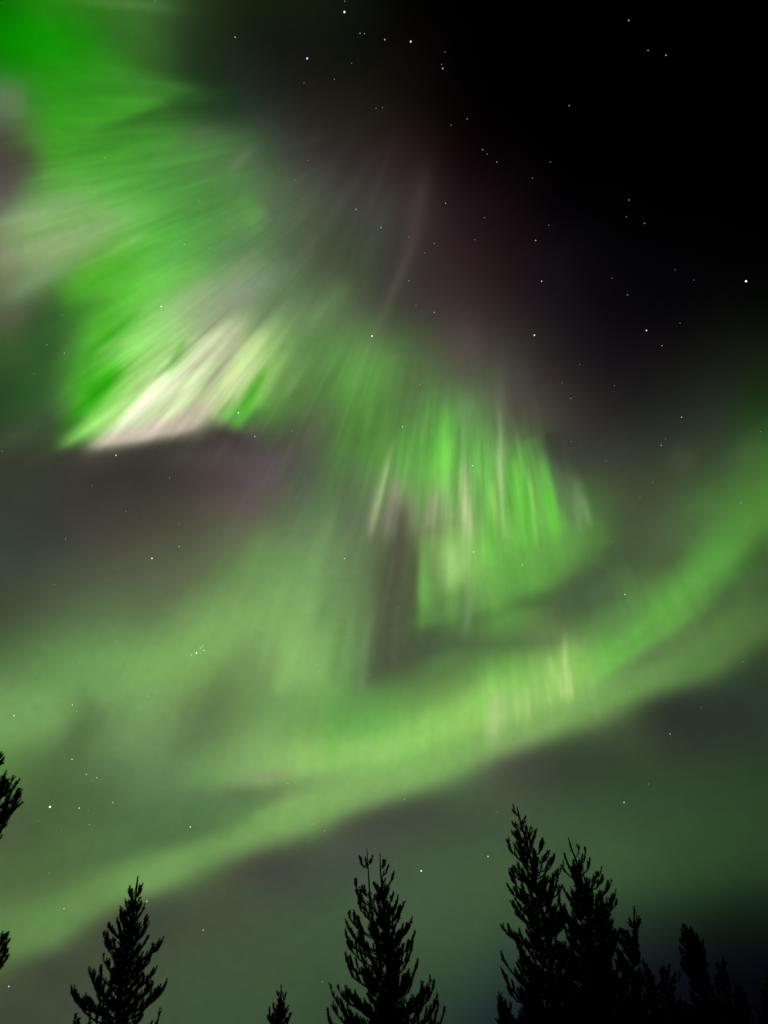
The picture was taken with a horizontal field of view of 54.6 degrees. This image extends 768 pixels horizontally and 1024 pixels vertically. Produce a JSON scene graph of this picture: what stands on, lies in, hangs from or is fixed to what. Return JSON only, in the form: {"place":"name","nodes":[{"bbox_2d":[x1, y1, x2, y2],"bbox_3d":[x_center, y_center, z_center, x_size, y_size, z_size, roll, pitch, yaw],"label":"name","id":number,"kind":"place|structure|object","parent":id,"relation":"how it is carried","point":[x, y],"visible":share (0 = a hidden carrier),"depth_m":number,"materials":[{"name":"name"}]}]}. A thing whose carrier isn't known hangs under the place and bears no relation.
{"place":"outdoors","nodes":[
{"label":"outdoors","id":0,"kind":"place"},
{"bbox_2d":[0,0,767,1023],"bbox_3d":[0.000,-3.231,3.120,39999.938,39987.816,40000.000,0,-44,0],"label":"sky","id":1,"kind":"structure","parent":0,"point":[384,428],"depth_m":18146.77,"materials":[{"name":"green"}]},
{"bbox_3d":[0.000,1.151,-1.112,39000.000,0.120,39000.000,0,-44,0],"label":"ground","id":2,"kind":"structure","parent":0,"visible":0},
{"bbox_2d":[0,752,24,969],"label":"pine tree","id":3,"kind":"object","parent":2,"relation":"on","point":[6,790],"visible":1,"depth_m":18.94,"materials":[{"name":"black plant"}]},
{"bbox_2d":[70,876,167,1023],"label":"pine tree","id":4,"kind":"object","parent":2,"relation":"on","point":[123,974],"visible":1,"depth_m":22.47,"materials":[{"name":"black plant"}]},
{"bbox_2d":[266,984,291,1023],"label":"pine tree","id":5,"kind":"object","parent":2,"relation":"on","point":[280,1014],"visible":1,"depth_m":28.59,"materials":[{"name":"black plant"}]},
{"bbox_2d":[326,848,446,1023],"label":"pine tree","id":6,"kind":"object","parent":2,"relation":"on","point":[388,992],"visible":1,"depth_m":22.51,"materials":[{"name":"black plant"}]},
{"bbox_2d":[495,991,515,1023],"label":"pine tree","id":7,"kind":"object","parent":2,"relation":"on","point":[504,1011],"visible":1,"depth_m":26.06,"materials":[{"name":"black plant"}]},
{"bbox_2d":[514,978,545,1023],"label":"pine tree","id":8,"kind":"object","parent":2,"relation":"on","point":[520,1021],"visible":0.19,"depth_m":25.15,"materials":[{"name":"black plant"}]},
{"bbox_2d":[499,804,578,1023],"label":"pine tree","id":9,"kind":"object","parent":2,"relation":"on","point":[551,987],"visible":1,"depth_m":23.96,"materials":[{"name":"black plant"}]},
{"bbox_2d":[549,837,634,1023],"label":"pine tree","id":10,"kind":"object","parent":2,"relation":"on","point":[596,1000],"visible":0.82,"depth_m":25.07,"materials":[{"name":"black plant"}]},
{"bbox_2d":[611,905,646,1023],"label":"pine tree","id":11,"kind":"object","parent":2,"relation":"on","point":[637,1012],"visible":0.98,"depth_m":24.16,"materials":[{"name":"black plant"}]},
{"bbox_2d":[639,957,671,1023],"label":"pine tree","id":12,"kind":"object","parent":2,"relation":"on","point":[653,1002],"visible":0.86,"depth_m":27.08,"materials":[{"name":"black plant"}]},
{"bbox_2d":[657,964,681,1022],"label":"conifer tree","id":13,"kind":"object","parent":2,"relation":"on","point":[668,999],"visible":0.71,"depth_m":34.31,"materials":[{"name":"black plant"}]},
{"bbox_2d":[678,923,719,1023],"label":"conifer tree","id":14,"kind":"object","parent":2,"relation":"on","point":[693,964],"visible":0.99,"depth_m":32.89,"materials":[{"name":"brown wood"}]},
{"bbox_2d":[711,955,742,1023],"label":"conifer tree","id":15,"kind":"object","parent":2,"relation":"on","point":[725,1007],"visible":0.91,"depth_m":35.66,"materials":[{"name":"black plant"}]},
{"bbox_2d":[728,982,753,1023],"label":"conifer tree","id":16,"kind":"object","parent":2,"relation":"on","point":[740,1003],"visible":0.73,"depth_m":37.08,"materials":[{"name":"black plant"}]},
{"bbox_2d":[753,974,767,1023],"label":"conifer tree","id":17,"kind":"object","parent":2,"relation":"on","point":[764,1018],"visible":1,"depth_m":30.48,"materials":[{"name":"black plant"}]}
]}

